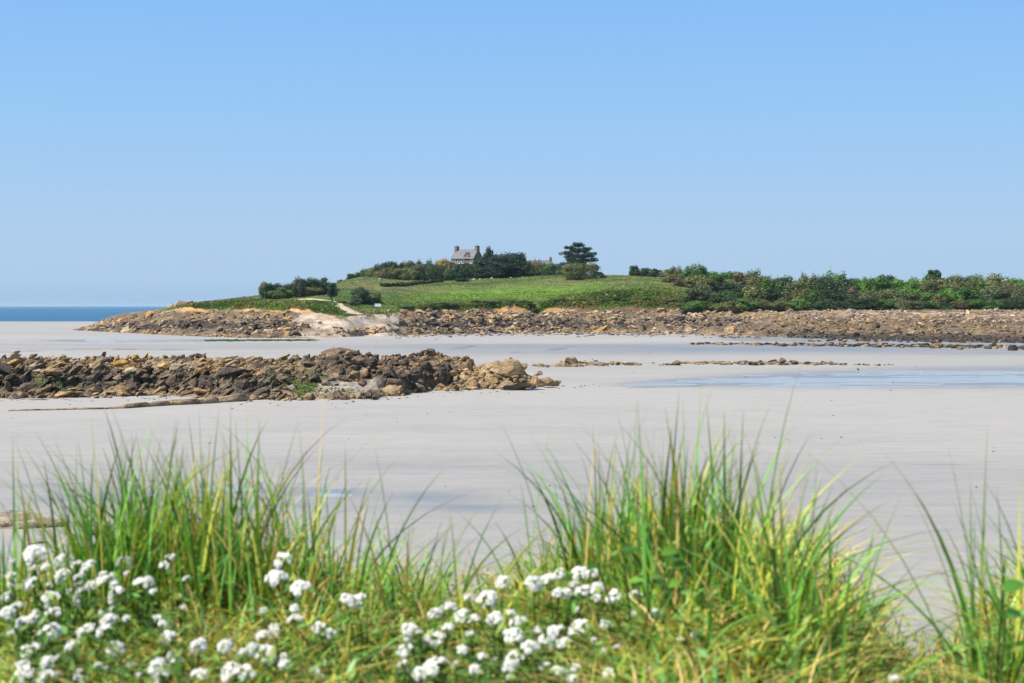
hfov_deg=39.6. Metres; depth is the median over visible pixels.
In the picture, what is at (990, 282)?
shrub
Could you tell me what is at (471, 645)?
white flower plant
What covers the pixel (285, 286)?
shrub
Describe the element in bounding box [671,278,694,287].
shrub
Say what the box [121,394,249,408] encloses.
rock rib
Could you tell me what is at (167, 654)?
white flower plant
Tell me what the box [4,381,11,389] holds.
boulder
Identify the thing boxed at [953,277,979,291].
shrub
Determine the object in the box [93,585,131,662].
white flower plant
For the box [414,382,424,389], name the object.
boulder
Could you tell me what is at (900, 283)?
shrub
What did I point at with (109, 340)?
pool water
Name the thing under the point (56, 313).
sea
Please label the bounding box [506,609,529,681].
white flower plant
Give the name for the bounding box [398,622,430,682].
white flower plant
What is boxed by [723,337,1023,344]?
channel water
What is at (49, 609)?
white flower plant
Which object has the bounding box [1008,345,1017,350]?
shore rock
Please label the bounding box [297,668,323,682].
white flower plant
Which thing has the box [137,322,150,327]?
shore rock
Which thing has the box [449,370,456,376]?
boulder
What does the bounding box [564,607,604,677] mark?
white flower plant
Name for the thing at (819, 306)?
shrub
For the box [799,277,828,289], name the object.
shrub
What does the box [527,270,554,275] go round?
shrub
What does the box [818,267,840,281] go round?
shrub
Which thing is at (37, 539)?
stone
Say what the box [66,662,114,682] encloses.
white flower plant
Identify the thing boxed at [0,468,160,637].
grass tuft
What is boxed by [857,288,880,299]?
shrub
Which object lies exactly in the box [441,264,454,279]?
shrub
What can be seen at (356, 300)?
shrub
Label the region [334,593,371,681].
white flower plant
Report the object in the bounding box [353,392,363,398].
boulder
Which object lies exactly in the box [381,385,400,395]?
boulder
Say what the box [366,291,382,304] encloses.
shrub
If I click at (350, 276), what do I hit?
shrub
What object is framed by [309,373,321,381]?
boulder
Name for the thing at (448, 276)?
shrub
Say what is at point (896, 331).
shore rock
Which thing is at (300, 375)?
boulder
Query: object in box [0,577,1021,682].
dune
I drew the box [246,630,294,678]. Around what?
white flower plant
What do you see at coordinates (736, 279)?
shrub
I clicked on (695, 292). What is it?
shrub
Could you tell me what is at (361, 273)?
shrub
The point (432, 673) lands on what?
white flower plant
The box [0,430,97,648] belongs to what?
grass tuft
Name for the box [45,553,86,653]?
white flower plant
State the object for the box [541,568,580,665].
white flower plant
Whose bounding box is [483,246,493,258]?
tree
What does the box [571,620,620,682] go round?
white flower plant
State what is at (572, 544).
grass tuft
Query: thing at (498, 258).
tree
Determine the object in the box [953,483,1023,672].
grass tuft
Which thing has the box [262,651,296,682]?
white flower plant
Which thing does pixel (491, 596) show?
white flower plant
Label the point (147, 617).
white flower plant
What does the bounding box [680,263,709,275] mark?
shrub
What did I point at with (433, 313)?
shore rock
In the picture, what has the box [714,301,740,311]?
shrub
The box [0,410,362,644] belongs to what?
grass tuft
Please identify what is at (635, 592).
white flower plant
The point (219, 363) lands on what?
boulder
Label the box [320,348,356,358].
boulder
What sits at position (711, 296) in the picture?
shrub
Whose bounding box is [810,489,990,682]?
grass tuft
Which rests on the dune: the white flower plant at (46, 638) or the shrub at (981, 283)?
the white flower plant at (46, 638)
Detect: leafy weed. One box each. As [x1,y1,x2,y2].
[587,546,678,665]
[628,546,687,655]
[979,579,1023,682]
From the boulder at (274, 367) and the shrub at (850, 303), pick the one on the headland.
the shrub at (850, 303)
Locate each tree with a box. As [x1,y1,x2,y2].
[325,283,337,301]
[465,259,488,276]
[472,267,494,278]
[474,254,506,268]
[479,255,521,276]
[480,251,525,264]
[482,260,515,277]
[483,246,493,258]
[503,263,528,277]
[506,255,528,275]
[558,242,598,273]
[925,269,941,279]
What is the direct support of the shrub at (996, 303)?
on the headland
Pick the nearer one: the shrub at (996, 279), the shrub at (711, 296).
the shrub at (711, 296)
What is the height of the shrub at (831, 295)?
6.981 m
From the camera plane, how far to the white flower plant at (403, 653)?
2.37 m
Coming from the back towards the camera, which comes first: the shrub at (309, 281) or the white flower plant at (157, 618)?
the shrub at (309, 281)
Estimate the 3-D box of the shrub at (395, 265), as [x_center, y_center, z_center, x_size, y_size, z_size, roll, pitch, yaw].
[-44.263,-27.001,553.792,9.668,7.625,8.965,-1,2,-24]
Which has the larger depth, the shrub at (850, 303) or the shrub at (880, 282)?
the shrub at (880, 282)
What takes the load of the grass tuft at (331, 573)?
on the dune
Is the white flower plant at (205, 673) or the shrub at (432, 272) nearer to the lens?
the white flower plant at (205, 673)
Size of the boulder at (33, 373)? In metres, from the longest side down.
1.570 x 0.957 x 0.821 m
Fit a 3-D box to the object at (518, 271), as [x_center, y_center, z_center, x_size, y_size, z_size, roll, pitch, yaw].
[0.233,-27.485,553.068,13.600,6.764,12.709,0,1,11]
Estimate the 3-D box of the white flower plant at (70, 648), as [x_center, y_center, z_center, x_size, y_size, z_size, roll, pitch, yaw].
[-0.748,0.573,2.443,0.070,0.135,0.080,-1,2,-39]
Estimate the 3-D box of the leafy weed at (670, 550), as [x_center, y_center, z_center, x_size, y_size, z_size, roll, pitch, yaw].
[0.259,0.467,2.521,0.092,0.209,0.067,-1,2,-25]
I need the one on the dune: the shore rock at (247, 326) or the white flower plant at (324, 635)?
the white flower plant at (324, 635)
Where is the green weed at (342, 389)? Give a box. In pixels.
[34,373,354,395]
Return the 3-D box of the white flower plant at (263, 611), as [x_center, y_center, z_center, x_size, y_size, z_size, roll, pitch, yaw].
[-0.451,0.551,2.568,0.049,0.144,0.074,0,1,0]
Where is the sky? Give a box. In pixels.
[0,0,1023,305]
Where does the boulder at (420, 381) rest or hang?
on the rock outcrop
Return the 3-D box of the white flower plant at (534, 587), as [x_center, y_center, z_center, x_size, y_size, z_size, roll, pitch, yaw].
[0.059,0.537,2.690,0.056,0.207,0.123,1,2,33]
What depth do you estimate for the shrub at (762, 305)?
430.64 m
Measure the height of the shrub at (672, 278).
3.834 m
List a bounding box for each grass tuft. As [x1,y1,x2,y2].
[0,408,292,660]
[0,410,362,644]
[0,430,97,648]
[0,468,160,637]
[28,413,402,643]
[110,366,398,644]
[267,438,519,644]
[311,455,558,674]
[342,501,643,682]
[454,416,768,632]
[471,382,838,642]
[498,412,603,637]
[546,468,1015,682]
[556,369,994,643]
[612,430,1022,682]
[736,419,1021,682]
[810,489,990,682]
[821,452,1023,682]
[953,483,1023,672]
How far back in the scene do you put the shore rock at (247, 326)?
368.26 m
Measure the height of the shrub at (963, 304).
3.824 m
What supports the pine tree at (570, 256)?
on the headland
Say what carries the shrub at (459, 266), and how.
on the headland
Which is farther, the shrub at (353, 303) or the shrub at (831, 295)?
the shrub at (831, 295)
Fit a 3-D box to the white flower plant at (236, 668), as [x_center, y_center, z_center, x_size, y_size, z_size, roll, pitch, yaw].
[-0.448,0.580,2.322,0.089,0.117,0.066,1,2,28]
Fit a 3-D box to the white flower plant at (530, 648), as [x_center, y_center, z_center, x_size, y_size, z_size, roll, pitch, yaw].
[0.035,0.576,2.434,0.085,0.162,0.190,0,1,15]
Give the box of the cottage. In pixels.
[528,256,552,269]
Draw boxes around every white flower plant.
[0,572,52,646]
[0,591,40,656]
[0,613,43,674]
[4,559,19,646]
[14,642,56,682]
[15,591,72,662]
[22,545,62,645]
[34,619,72,680]
[37,670,63,682]
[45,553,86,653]
[54,640,89,682]
[65,579,105,674]
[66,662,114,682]
[76,560,99,638]
[76,613,118,676]
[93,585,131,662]
[93,641,160,682]
[96,556,141,648]
[129,672,149,682]
[131,575,162,654]
[146,654,187,682]
[147,620,189,681]
[149,614,183,664]
[159,554,179,631]
[165,604,200,652]
[169,576,196,640]
[181,637,213,682]
[190,666,221,682]
[214,638,255,682]
[218,662,263,682]
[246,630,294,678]
[252,553,291,644]
[253,605,274,655]
[262,614,320,682]
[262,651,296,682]
[278,580,310,652]
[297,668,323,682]
[311,621,343,679]
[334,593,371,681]
[388,644,423,682]
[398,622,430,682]
[411,657,447,682]
[417,602,457,682]
[423,630,453,682]
[451,645,487,682]
[454,608,488,682]
[463,575,518,678]
[482,657,526,682]
[487,615,534,682]
[505,626,557,682]
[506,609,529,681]
[524,573,561,651]
[529,661,566,682]
[539,625,571,681]
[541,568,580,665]
[559,663,584,682]
[561,566,602,647]
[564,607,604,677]
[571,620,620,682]
[586,581,627,654]
[603,667,632,682]
[608,590,641,658]
[635,609,661,636]
[663,628,707,666]
[688,669,710,682]
[888,674,901,682]
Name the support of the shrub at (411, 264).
on the headland
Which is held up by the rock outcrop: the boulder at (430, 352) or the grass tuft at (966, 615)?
the boulder at (430, 352)
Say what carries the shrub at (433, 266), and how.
on the headland
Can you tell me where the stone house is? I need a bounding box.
[451,245,481,266]
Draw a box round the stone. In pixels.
[26,538,44,543]
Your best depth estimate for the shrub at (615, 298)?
447.60 m
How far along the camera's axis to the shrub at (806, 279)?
475.27 m
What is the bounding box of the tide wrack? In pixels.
[0,333,994,518]
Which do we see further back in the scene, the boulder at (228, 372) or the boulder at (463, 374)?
the boulder at (463, 374)
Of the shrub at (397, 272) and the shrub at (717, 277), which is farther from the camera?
the shrub at (397, 272)
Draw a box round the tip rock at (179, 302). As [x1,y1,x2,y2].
[175,300,186,304]
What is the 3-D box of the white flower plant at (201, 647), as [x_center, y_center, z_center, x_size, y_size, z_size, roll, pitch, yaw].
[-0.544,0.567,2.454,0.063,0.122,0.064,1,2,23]
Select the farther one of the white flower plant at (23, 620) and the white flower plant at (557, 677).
the white flower plant at (23, 620)
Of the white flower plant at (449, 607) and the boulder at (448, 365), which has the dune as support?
the white flower plant at (449, 607)
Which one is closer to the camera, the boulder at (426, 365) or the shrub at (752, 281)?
the boulder at (426, 365)
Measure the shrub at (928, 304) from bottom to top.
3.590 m
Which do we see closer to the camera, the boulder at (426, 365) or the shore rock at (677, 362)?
the boulder at (426, 365)
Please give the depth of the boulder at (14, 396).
122.07 m
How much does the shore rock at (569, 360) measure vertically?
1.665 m
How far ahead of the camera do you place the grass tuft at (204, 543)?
2.95 m
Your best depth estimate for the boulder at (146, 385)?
128.36 m
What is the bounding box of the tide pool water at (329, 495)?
[140,487,351,500]
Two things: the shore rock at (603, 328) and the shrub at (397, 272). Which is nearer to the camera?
the shore rock at (603, 328)
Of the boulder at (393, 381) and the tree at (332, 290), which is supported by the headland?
the tree at (332, 290)
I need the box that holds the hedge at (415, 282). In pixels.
[385,278,443,286]
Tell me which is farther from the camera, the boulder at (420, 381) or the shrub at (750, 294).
the shrub at (750, 294)
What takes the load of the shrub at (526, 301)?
on the headland
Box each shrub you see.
[258,281,266,294]
[259,282,281,298]
[267,287,293,298]
[274,283,295,290]
[286,284,302,296]
[292,276,306,296]
[293,279,309,286]
[302,286,325,295]
[305,277,314,287]
[312,277,330,294]
[346,273,357,279]
[349,301,356,305]
[350,286,370,303]
[350,298,363,303]
[354,270,369,276]
[359,267,374,272]
[365,269,375,276]
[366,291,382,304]
[373,268,392,277]
[374,262,387,273]
[379,261,397,278]
[383,264,397,278]
[388,268,407,279]
[390,262,407,271]
[398,268,417,280]
[405,260,423,271]
[415,259,430,271]
[416,269,429,280]
[422,268,438,280]
[423,258,435,271]
[429,263,448,275]
[431,302,449,306]
[434,265,445,279]
[437,258,451,267]
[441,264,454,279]
[442,267,462,280]
[453,261,473,275]
[454,278,468,281]
[457,266,473,278]
[479,301,494,304]
[517,300,532,303]
[518,260,534,276]
[526,260,536,276]
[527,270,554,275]
[534,259,542,275]
[536,262,556,271]
[550,264,563,274]
[553,298,566,301]
[560,260,600,279]
[612,296,627,299]
[628,265,639,275]
[633,268,650,276]
[646,268,662,276]
[659,269,669,276]
[660,273,677,282]
[666,298,684,301]
[667,265,685,276]
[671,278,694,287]
[676,269,708,284]
[677,300,710,312]
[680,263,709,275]
[680,285,715,299]
[686,274,721,290]
[699,290,723,301]
[700,304,716,311]
[709,290,737,302]
[710,272,734,282]
[713,281,745,292]
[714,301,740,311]
[721,292,752,301]
[722,271,759,286]
[724,284,752,294]
[732,299,760,311]
[734,284,767,300]
[743,275,761,290]
[745,268,768,281]
[748,298,773,309]
[754,275,785,292]
[756,286,774,301]
[760,289,789,307]
[766,300,794,310]
[773,275,789,291]
[778,291,799,302]
[780,275,794,283]
[782,280,814,292]
[783,299,810,310]
[785,287,816,308]
[795,272,826,290]
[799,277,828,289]
[799,289,825,307]
[809,303,827,310]
[815,275,844,293]
[815,289,843,305]
[815,298,845,309]
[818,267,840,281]
[825,279,860,291]
[828,290,858,305]
[833,270,852,281]
[841,285,862,300]
[841,298,860,308]
[853,276,867,292]
[855,297,885,309]
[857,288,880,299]
[858,276,901,295]
[869,291,893,299]
[875,298,899,309]
[877,286,918,303]
[879,275,894,282]
[889,297,913,308]
[892,279,917,289]
[892,288,933,304]
[896,280,928,293]
[904,299,926,309]
[906,276,922,282]
[916,291,956,307]
[920,278,957,293]
[920,300,941,308]
[931,288,965,302]
[938,277,951,285]
[940,282,972,291]
[941,303,957,308]
[946,274,964,284]
[948,299,971,309]
[951,286,982,300]
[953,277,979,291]
[966,299,994,308]
[968,273,983,286]
[968,274,986,290]
[978,283,1019,292]
[980,280,1008,289]
[980,285,1002,303]
[983,273,1010,285]
[989,300,1006,308]
[995,288,1019,298]
[999,297,1023,309]
[1002,282,1023,288]
[1008,277,1023,286]
[1008,286,1023,303]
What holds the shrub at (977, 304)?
on the headland
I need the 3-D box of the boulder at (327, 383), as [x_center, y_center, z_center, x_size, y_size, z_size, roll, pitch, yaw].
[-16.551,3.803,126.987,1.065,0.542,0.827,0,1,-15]
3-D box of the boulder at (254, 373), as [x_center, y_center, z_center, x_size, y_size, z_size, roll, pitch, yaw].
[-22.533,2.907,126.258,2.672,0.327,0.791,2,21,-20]
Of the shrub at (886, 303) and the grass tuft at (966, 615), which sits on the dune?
the grass tuft at (966, 615)
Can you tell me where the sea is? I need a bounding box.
[0,306,166,321]
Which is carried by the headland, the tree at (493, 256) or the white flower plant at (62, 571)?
the tree at (493, 256)
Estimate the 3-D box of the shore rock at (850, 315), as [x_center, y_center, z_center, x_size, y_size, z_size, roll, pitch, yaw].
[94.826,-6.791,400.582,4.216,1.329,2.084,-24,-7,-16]
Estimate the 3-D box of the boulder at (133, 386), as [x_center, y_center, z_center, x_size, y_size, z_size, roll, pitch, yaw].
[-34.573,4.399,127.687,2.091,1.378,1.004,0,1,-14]
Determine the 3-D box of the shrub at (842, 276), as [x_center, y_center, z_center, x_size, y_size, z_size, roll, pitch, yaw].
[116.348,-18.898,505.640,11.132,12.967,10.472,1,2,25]
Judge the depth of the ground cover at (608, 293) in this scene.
444.22 m
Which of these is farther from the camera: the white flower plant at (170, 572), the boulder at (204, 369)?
the boulder at (204, 369)
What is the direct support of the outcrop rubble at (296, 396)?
on the rock outcrop
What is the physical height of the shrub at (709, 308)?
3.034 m
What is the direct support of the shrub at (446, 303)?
on the headland
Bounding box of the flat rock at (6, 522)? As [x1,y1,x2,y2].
[0,510,58,528]
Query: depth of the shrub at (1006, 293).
444.00 m
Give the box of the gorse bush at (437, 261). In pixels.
[435,258,447,265]
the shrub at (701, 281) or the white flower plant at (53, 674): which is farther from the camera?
the shrub at (701, 281)
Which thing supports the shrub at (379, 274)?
on the headland
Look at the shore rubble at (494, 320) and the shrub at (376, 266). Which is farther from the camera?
the shrub at (376, 266)
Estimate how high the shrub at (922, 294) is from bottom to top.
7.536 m
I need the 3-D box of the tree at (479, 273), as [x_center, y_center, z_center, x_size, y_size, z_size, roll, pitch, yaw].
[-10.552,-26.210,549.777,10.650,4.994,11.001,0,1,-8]
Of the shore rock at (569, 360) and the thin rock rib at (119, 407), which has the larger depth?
the shore rock at (569, 360)
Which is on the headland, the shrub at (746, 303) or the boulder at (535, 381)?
the shrub at (746, 303)
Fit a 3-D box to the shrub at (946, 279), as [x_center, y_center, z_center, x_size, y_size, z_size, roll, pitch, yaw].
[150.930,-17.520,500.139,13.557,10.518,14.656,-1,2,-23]
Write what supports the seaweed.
on the beach sand
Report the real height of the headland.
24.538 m
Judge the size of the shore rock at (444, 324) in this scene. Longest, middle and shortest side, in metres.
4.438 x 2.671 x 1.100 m
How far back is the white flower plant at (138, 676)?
2.34 m
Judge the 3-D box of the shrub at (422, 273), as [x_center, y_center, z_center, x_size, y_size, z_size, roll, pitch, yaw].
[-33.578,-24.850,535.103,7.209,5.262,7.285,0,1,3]
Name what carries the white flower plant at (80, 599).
on the dune
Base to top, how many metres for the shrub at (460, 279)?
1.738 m
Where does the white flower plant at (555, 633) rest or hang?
on the dune
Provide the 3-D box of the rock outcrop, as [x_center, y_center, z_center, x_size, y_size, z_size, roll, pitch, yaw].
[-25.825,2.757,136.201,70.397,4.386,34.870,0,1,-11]
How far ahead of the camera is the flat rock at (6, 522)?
51.17 m
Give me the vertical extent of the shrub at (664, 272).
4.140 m
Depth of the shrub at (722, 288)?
474.63 m
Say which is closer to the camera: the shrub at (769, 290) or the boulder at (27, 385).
the boulder at (27, 385)
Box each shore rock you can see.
[120,326,128,331]
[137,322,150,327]
[235,324,258,330]
[426,311,436,315]
[440,323,448,326]
[564,357,577,364]
[594,325,608,332]
[672,360,680,364]
[841,309,857,313]
[845,313,854,317]
[886,330,902,334]
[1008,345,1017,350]
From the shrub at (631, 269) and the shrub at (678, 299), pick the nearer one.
the shrub at (678, 299)
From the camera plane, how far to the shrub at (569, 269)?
501.19 m
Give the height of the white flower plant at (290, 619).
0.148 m
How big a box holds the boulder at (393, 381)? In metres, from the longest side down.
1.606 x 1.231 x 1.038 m
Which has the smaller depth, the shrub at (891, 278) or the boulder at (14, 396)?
the boulder at (14, 396)
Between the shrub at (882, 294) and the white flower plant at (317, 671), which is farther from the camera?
the shrub at (882, 294)
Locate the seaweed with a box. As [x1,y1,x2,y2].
[205,339,315,341]
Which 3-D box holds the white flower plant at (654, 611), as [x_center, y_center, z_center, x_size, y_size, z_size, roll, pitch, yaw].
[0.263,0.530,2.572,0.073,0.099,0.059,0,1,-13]
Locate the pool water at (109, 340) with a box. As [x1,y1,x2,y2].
[84,339,206,341]
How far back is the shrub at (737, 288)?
468.22 m
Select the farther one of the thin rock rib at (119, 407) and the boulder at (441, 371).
the boulder at (441, 371)
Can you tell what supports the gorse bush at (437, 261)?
on the headland
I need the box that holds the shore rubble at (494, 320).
[78,308,1023,342]
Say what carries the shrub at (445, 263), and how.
on the headland
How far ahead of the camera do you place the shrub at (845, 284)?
470.77 m
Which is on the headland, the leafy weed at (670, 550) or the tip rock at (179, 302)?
the tip rock at (179, 302)
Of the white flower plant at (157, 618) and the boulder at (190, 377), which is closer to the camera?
the white flower plant at (157, 618)
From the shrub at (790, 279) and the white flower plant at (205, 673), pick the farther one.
the shrub at (790, 279)
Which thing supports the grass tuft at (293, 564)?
on the dune
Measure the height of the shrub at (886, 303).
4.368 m
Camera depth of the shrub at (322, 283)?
437.90 m
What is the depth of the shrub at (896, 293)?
442.61 m
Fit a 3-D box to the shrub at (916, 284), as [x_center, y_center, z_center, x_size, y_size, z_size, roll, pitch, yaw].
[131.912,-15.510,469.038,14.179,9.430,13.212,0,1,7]
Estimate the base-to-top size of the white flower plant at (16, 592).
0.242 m
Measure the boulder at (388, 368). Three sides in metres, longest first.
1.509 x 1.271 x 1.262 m
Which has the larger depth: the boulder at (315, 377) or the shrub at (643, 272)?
the shrub at (643, 272)
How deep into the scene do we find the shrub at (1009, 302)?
428.81 m
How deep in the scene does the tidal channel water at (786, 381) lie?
153.42 m
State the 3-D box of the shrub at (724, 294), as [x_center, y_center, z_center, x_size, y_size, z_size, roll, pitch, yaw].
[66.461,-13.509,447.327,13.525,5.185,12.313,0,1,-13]
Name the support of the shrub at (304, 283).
on the headland
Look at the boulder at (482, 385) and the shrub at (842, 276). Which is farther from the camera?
the shrub at (842, 276)
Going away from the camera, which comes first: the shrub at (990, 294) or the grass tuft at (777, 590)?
the grass tuft at (777, 590)
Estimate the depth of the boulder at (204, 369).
126.73 m
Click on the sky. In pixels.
(153, 152)
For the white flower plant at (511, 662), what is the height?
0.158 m
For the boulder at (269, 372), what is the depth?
126.05 m
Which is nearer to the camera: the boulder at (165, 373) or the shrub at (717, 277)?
the boulder at (165, 373)
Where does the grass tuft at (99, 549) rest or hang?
on the dune
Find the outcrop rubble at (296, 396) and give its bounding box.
[0,349,555,401]
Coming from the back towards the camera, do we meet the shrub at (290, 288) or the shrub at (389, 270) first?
the shrub at (389, 270)
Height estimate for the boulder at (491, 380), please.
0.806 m
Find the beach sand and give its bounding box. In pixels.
[0,321,1023,658]
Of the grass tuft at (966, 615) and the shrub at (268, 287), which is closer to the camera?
the grass tuft at (966, 615)
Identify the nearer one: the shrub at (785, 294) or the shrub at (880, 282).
the shrub at (785, 294)
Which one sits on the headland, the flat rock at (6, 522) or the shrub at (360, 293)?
the shrub at (360, 293)
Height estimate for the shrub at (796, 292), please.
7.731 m
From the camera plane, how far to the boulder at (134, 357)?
133.84 m
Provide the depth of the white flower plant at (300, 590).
2.63 m
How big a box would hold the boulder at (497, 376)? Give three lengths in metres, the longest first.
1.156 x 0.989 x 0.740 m
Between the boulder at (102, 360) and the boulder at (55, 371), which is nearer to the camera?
the boulder at (55, 371)
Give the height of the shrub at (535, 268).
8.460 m
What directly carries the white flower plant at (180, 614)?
on the dune
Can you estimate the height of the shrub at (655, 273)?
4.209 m
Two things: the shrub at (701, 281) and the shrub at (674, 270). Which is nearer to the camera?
the shrub at (701, 281)
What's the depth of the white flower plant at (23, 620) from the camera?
2.53 m
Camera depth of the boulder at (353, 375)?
128.86 m
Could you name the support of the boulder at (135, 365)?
on the rock outcrop
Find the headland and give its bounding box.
[72,275,1023,341]
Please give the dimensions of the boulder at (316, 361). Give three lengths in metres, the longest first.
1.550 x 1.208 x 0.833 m
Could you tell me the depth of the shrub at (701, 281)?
468.88 m
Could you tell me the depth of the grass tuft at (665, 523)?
2.81 m
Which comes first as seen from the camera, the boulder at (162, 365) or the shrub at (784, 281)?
the boulder at (162, 365)
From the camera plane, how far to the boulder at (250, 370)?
125.84 m
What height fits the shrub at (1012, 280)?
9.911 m
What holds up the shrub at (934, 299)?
on the headland
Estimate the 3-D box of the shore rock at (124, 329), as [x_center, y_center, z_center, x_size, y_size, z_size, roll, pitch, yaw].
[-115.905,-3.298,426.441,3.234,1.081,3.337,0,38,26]
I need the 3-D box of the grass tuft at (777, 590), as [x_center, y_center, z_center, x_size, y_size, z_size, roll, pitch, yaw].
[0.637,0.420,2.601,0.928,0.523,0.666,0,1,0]
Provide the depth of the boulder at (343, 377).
128.35 m
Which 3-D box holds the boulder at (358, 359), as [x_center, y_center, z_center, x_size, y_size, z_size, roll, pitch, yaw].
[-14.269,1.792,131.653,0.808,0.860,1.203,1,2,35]
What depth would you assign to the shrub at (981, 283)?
476.65 m
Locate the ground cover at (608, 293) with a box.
[176,275,1021,315]
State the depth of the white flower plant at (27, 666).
2.33 m
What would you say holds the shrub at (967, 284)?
on the headland
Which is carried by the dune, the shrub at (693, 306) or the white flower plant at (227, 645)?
the white flower plant at (227, 645)
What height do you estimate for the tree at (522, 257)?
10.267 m
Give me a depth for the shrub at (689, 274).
476.30 m
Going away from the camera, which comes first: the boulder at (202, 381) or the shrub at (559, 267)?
the boulder at (202, 381)
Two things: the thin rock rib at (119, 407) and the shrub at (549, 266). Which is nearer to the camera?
the thin rock rib at (119, 407)
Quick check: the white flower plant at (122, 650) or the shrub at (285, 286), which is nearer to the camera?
the white flower plant at (122, 650)
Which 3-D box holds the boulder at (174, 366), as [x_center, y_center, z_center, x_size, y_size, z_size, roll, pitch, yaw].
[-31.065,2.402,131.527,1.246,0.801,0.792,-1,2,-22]
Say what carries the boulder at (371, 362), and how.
on the rock outcrop
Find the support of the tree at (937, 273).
on the headland
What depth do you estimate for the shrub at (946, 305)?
430.17 m
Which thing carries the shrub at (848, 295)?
on the headland
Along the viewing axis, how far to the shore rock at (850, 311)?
414.38 m
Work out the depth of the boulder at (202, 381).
126.31 m
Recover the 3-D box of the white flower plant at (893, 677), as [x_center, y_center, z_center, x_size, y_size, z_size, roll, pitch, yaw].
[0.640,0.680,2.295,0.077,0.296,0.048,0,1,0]
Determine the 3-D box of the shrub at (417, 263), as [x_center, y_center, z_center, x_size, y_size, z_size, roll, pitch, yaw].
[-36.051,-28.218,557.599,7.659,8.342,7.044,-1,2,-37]
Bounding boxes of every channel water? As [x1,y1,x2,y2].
[624,371,1023,388]
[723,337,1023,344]
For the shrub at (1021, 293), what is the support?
on the headland
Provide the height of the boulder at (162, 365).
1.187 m
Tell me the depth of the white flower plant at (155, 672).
2.31 m
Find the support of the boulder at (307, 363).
on the rock outcrop
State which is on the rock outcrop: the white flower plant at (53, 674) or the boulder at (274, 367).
the boulder at (274, 367)
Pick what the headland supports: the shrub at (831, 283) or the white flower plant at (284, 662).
the shrub at (831, 283)
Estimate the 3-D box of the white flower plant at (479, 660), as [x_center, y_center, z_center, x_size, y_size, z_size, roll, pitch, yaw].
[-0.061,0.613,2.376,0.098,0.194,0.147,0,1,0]
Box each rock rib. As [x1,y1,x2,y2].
[8,406,129,410]
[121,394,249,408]
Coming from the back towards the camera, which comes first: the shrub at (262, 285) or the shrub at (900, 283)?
the shrub at (900, 283)
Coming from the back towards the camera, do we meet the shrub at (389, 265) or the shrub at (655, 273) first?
the shrub at (389, 265)
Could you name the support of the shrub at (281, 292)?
on the headland
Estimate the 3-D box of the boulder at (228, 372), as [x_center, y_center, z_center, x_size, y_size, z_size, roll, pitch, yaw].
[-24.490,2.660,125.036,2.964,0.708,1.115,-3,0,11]
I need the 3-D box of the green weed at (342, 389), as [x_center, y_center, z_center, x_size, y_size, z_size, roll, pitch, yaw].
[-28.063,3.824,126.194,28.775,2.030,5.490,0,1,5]
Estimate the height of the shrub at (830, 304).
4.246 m
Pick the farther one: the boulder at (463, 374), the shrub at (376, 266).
the shrub at (376, 266)
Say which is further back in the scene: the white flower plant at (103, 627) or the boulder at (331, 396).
the boulder at (331, 396)
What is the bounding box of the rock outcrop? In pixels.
[0,347,560,399]
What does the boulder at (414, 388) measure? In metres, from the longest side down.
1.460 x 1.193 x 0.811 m
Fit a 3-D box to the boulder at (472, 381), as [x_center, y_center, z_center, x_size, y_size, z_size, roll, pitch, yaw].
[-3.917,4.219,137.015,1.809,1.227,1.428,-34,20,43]
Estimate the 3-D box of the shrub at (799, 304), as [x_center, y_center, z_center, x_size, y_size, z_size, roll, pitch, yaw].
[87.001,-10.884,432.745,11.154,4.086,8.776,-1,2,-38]
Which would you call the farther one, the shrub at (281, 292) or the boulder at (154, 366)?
the shrub at (281, 292)
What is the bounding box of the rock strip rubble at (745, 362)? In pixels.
[532,338,1023,366]
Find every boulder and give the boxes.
[0,363,11,373]
[2,373,16,384]
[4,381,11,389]
[7,359,26,365]
[7,393,21,398]
[10,351,18,358]
[20,382,36,390]
[29,354,37,358]
[30,371,40,376]
[32,384,51,395]
[34,360,47,366]
[47,368,62,375]
[54,391,75,396]
[68,365,82,374]
[91,356,106,366]
[93,386,102,392]
[111,359,128,366]
[113,384,130,395]
[124,367,136,371]
[125,383,138,390]
[130,362,141,367]
[131,355,138,359]
[135,371,144,376]
[139,383,149,387]
[141,373,149,382]
[151,362,157,368]
[157,361,171,369]
[159,371,171,377]
[169,363,182,370]
[178,372,198,385]
[189,362,202,368]
[193,387,207,393]
[198,366,209,373]
[198,371,209,388]
[207,361,221,368]
[218,368,248,375]
[219,388,233,396]
[225,361,236,366]
[236,380,248,388]
[238,368,252,374]
[250,372,264,375]
[252,387,267,395]
[265,370,277,376]
[269,365,282,369]
[277,389,291,395]
[280,376,289,380]
[287,384,295,390]
[297,373,307,378]
[303,361,315,366]
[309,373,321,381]
[314,359,322,367]
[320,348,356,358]
[321,381,332,385]
[327,364,342,374]
[327,394,335,399]
[337,375,348,380]
[349,370,359,380]
[353,356,364,363]
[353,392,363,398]
[358,367,368,375]
[358,379,366,386]
[365,389,371,398]
[367,358,375,367]
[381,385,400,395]
[382,365,395,377]
[386,378,402,385]
[411,383,418,391]
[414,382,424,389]
[416,378,424,384]
[420,361,432,370]
[426,348,435,355]
[436,367,447,376]
[438,361,451,369]
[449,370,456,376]
[460,372,468,378]
[465,377,478,386]
[478,380,487,388]
[479,363,489,372]
[484,377,498,383]
[485,361,527,375]
[493,374,501,378]
[495,380,513,388]
[504,359,522,373]
[510,382,531,389]
[530,378,542,386]
[533,371,542,375]
[539,377,553,385]
[551,381,559,385]

